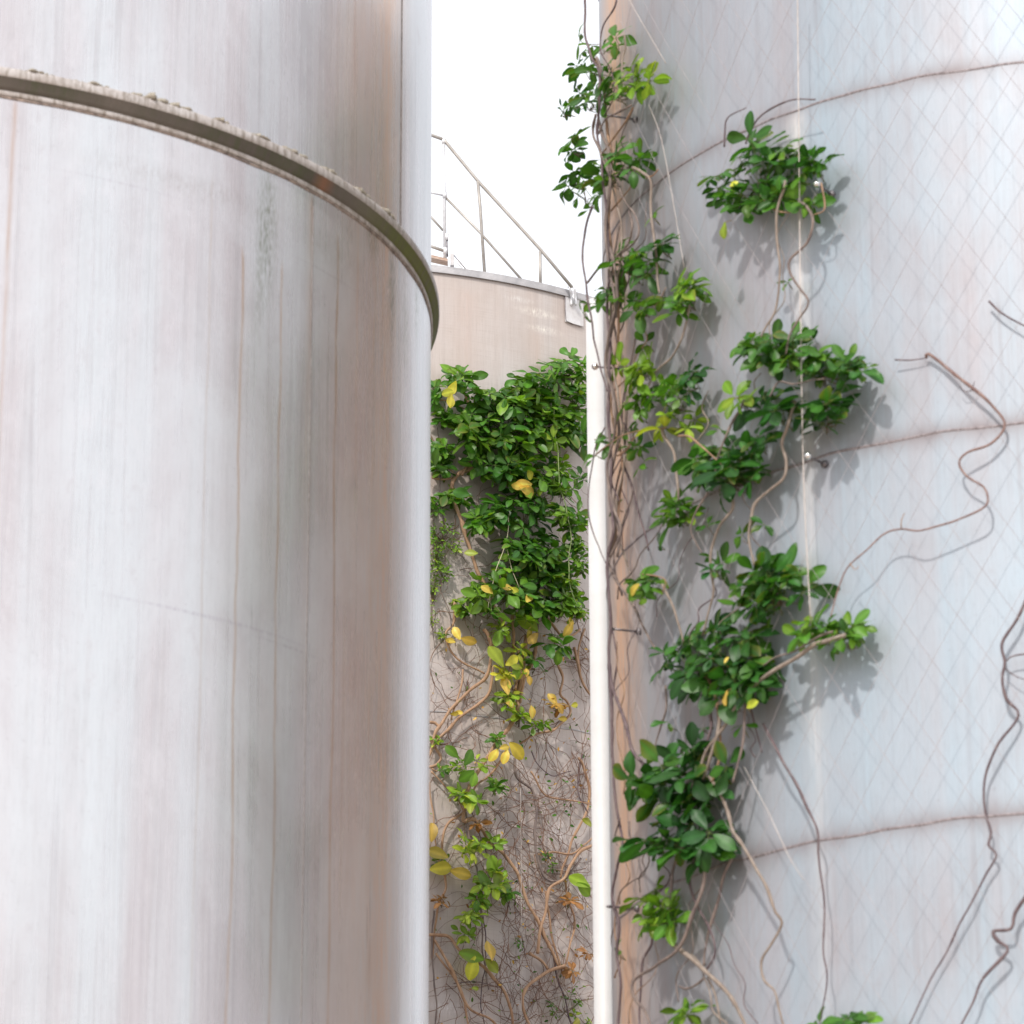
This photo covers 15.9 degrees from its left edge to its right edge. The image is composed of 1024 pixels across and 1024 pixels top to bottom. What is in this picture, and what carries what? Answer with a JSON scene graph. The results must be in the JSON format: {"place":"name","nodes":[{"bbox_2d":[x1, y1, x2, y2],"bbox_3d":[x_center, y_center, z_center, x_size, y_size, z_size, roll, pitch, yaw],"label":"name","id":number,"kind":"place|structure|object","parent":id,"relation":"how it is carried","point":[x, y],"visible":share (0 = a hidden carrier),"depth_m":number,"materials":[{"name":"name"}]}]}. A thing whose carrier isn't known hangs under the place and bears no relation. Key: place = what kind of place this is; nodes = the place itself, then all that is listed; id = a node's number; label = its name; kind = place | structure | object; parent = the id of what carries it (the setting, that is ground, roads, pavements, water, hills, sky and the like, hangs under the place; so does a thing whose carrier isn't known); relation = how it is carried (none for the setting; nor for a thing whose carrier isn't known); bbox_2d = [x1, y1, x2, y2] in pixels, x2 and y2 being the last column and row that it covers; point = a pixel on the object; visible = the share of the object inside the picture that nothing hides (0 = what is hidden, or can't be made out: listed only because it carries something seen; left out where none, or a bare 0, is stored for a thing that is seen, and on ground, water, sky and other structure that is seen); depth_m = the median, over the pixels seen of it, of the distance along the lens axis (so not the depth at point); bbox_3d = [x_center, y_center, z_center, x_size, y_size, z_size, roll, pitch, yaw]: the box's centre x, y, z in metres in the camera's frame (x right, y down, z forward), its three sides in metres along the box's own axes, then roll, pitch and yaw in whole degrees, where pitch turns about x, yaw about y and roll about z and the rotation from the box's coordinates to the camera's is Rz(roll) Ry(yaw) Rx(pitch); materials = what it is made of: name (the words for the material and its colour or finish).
{"place":"outdoors","nodes":[
{"label":"outdoors","id":0,"kind":"place"},
{"bbox_2d":[431,0,602,296],"label":"sky","id":1,"kind":"structure","parent":0,"point":[498,66],"materials":[{"name":"white"}]},
{"label":"ground","id":2,"kind":"structure","parent":0,"visible":0},
{"bbox_2d":[0,0,439,1023],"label":"storage tank","id":3,"kind":"object","parent":2,"relation":"on","point":[218,310],"visible":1,"depth_m":11.22,"materials":[{"name":"metal"}]},
{"bbox_2d":[428,265,593,1023],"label":"storage tank","id":4,"kind":"object","parent":2,"relation":"on","point":[497,328],"visible":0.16,"depth_m":16.86,"materials":[{"name":"metal"}]},
{"bbox_2d":[431,134,465,268],"bbox_3d":[-0.407,-1.526,17.805,0.368,0.790,0.072,0,-20,0],"label":"roof landing","id":5,"kind":"object","parent":4,"relation":"on","point":[443,260],"visible":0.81,"depth_m":17.75,"materials":[{"name":"metal"}]},
{"bbox_2d":[430,379,484,714],"bbox_3d":[-0.277,0.146,16.952,0.357,1.655,0.200,11,-22,-28],"label":"climbing vine","id":6,"kind":"object","parent":4,"relation":"attached to","point":[441,462],"visible":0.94,"depth_m":16.96,"materials":[{"name":"green plant"}]},
{"bbox_2d":[429,628,493,958],"bbox_3d":[-0.236,1.246,16.545,0.350,1.562,0.130,6,-20,-18],"label":"climbing vine","id":7,"kind":"object","parent":4,"relation":"attached to","point":[442,866],"visible":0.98,"depth_m":16.52,"materials":[{"name":"green plant"}]},
{"bbox_2d":[431,139,572,287],"bbox_3d":[-0.180,-1.405,17.901,0.900,0.790,0.396,-15,-24,36],"label":"stair railing","id":8,"kind":"object","parent":4,"relation":"on","point":[462,257],"visible":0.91,"depth_m":17.72,"materials":[{"name":"metal"}]},
{"bbox_2d":[429,911,579,1023],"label":"climbing vine","id":9,"kind":"object","parent":4,"relation":"attached to","point":[473,958],"visible":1,"depth_m":16.30,"materials":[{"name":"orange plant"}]},
{"bbox_2d":[432,347,586,694],"bbox_3d":[0.063,-0.013,17.055,0.898,1.776,0.348,10,-22,-27],"label":"climbing vine","id":10,"kind":"object","parent":4,"relation":"attached to","point":[523,478],"visible":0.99,"depth_m":17.04,"materials":[{"name":"green plant"}]},
{"bbox_2d":[429,448,592,1023],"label":"thin runner tangle","id":11,"kind":"object","parent":4,"relation":"attached to","point":[587,659],"visible":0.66,"depth_m":16.80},
{"bbox_2d":[445,612,577,989],"bbox_3d":[0.001,1.288,16.604,0.666,1.760,0.208,10,-22,-26],"label":"climbing vine","id":12,"kind":"object","parent":4,"relation":"attached to","point":[497,887],"visible":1,"depth_m":16.55,"materials":[{"name":"green plant"}]},
{"bbox_2d":[429,646,593,1023],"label":"twig tangle","id":13,"kind":"object","parent":4,"relation":"attached to","point":[536,883],"visible":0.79,"depth_m":16.61,"materials":[{"name":"brown plant"}]},
{"bbox_2d":[430,613,590,1023],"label":"leaflets","id":14,"kind":"object","parent":13,"relation":"attached to","point":[577,925],"visible":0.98,"depth_m":16.66,"materials":[{"name":"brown plant"}]},
{"bbox_2d":[520,788,521,1023],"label":"steel cable","id":15,"kind":"object","parent":4,"relation":"attached to","point":[521,971],"visible":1,"depth_m":16.37,"materials":[{"name":"grey metal"}]},
{"bbox_2d":[513,628,592,1023],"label":"climbing vine","id":16,"kind":"object","parent":4,"relation":"attached to","point":[579,881],"visible":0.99,"depth_m":16.65,"materials":[{"name":"brown plant"}]},
{"bbox_2d":[538,401,588,623],"bbox_3d":[0.271,0.011,17.145,0.359,1.115,0.263,13,-23,-32],"label":"climbing vine","id":17,"kind":"object","parent":4,"relation":"attached to","point":[574,524],"visible":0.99,"depth_m":17.11,"materials":[{"name":"green plant"}]},
{"bbox_2d":[598,0,1023,1023],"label":"storage tank","id":18,"kind":"object","parent":2,"relation":"on","point":[890,810],"visible":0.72,"depth_m":11.21,"materials":[{"name":"metal"}]},
{"bbox_2d":[586,298,611,1023],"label":"downpipe","id":19,"kind":"object","parent":18,"relation":"attached to","point":[602,952],"visible":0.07,"depth_m":13.13,"materials":[{"name":"white metal"}]},
{"bbox_2d":[591,363,621,370],"bbox_3d":[0.319,-0.483,12.296,0.107,0.024,0.025,5,-20,-14],"label":"standoff pin","id":20,"kind":"object","parent":18,"relation":"attached to","point":[594,366],"visible":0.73,"depth_m":12.28,"materials":[{"name":"metal"}]},
{"bbox_2d":[607,114,637,122],"bbox_3d":[0.371,-1.332,12.408,0.107,0.023,0.024,7,-21,-20],"label":"standoff pin","id":21,"kind":"object","parent":18,"relation":"attached to","point":[632,118],"visible":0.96,"depth_m":12.41,"materials":[{"name":"metal"}]},
{"bbox_2d":[606,905,639,911],"bbox_3d":[0.349,1.248,11.599,0.107,0.023,0.024,6,-20,-16],"label":"standoff pin","id":22,"kind":"object","parent":18,"relation":"attached to","point":[636,907],"visible":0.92,"depth_m":11.60,"materials":[{"name":"metal"}]},
{"bbox_2d":[612,628,641,634],"bbox_3d":[0.364,0.381,11.845,0.107,0.023,0.024,6,-21,-18],"label":"standoff pin","id":23,"kind":"object","parent":18,"relation":"attached to","point":[639,631],"visible":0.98,"depth_m":11.85,"materials":[{"name":"metal"}]},
{"bbox_2d":[552,0,715,1023],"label":"climbing vine","id":24,"kind":"object","parent":18,"relation":"attached to","point":[658,915],"visible":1,"depth_m":11.93,"materials":[{"name":"green plant"}]},
{"bbox_2d":[629,0,665,62],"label":"steel cable","id":25,"kind":"object","parent":18,"relation":"attached to","point":[647,31],"visible":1,"depth_m":12.17,"materials":[{"name":"grey metal"}]},
{"bbox_2d":[649,106,684,268],"bbox_3d":[0.499,-1.057,11.902,0.004,0.648,0.176,12,-23,-32],"label":"steel cable","id":26,"kind":"object","parent":18,"relation":"attached to","point":[670,186],"visible":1,"depth_m":11.88,"materials":[{"name":"grey metal"}]},
{"bbox_2d":[612,98,883,1023],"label":"climbing vine","id":27,"kind":"object","parent":18,"relation":"attached to","point":[770,576],"visible":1,"depth_m":11.23,"materials":[{"name":"green plant"}]},
{"bbox_2d":[744,767,803,879],"bbox_3d":[0.773,0.919,10.875,0.213,0.384,0.005,-17,-26,40],"label":"steel cable","id":28,"kind":"object","parent":18,"relation":"attached to","point":[773,823],"visible":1,"depth_m":10.87,"materials":[{"name":"grey metal"}]},
{"bbox_2d":[797,0,810,624],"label":"steel cable","id":29,"kind":"object","parent":18,"relation":"attached to","point":[800,318],"visible":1,"depth_m":11.30,"materials":[{"name":"grey metal"}]},
{"bbox_2d":[804,452,827,467],"bbox_3d":[0.926,-0.159,11.206,0.025,0.024,0.107,-15,-24,35],"label":"standoff pin","id":30,"kind":"object","parent":18,"relation":"attached to","point":[808,456],"visible":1,"depth_m":11.20,"materials":[{"name":"metal"}]},
{"bbox_2d":[621,0,1023,1023],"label":"wire net","id":31,"kind":"object","parent":18,"relation":"attached to","point":[833,496],"visible":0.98,"depth_m":11.18,"materials":[{"name":"grey metal"}]},
{"bbox_2d":[762,723,827,1023],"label":"climbing vine","id":32,"kind":"object","parent":31,"relation":"attached to","point":[798,789],"visible":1,"depth_m":10.79,"materials":[{"name":"brown plant"}]},
{"bbox_2d":[813,180,835,196],"bbox_3d":[0.973,-1.009,11.467,0.025,0.024,0.107,-14,-24,33],"label":"standoff pin","id":33,"kind":"object","parent":18,"relation":"attached to","point":[816,184],"visible":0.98,"depth_m":11.46,"materials":[{"name":"metal"}]},
{"bbox_2d":[830,352,1005,616],"bbox_3d":[1.209,-0.103,11.004,0.562,0.808,0.066,-8,-21,20],"label":"climbing vine","id":34,"kind":"object","parent":18,"relation":"attached to","point":[969,385],"visible":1,"depth_m":10.97,"materials":[{"name":"brown plant"}]},
{"bbox_2d":[909,601,1023,1023],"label":"climbing vine","id":35,"kind":"object","parent":18,"relation":"attached to","point":[1008,701],"visible":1,"depth_m":10.64,"materials":[{"name":"brown plant"}]},
{"bbox_2d":[961,896,1023,1023],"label":"climbing vine","id":36,"kind":"object","parent":18,"relation":"attached to","point":[1000,942],"visible":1,"depth_m":10.44,"materials":[{"name":"brown plant"}]},
{"bbox_2d":[988,300,1023,325],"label":"climbing vine","id":37,"kind":"object","parent":18,"relation":"attached to","point":[996,308],"visible":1,"depth_m":11.08,"materials":[{"name":"brown plant"}]}
]}

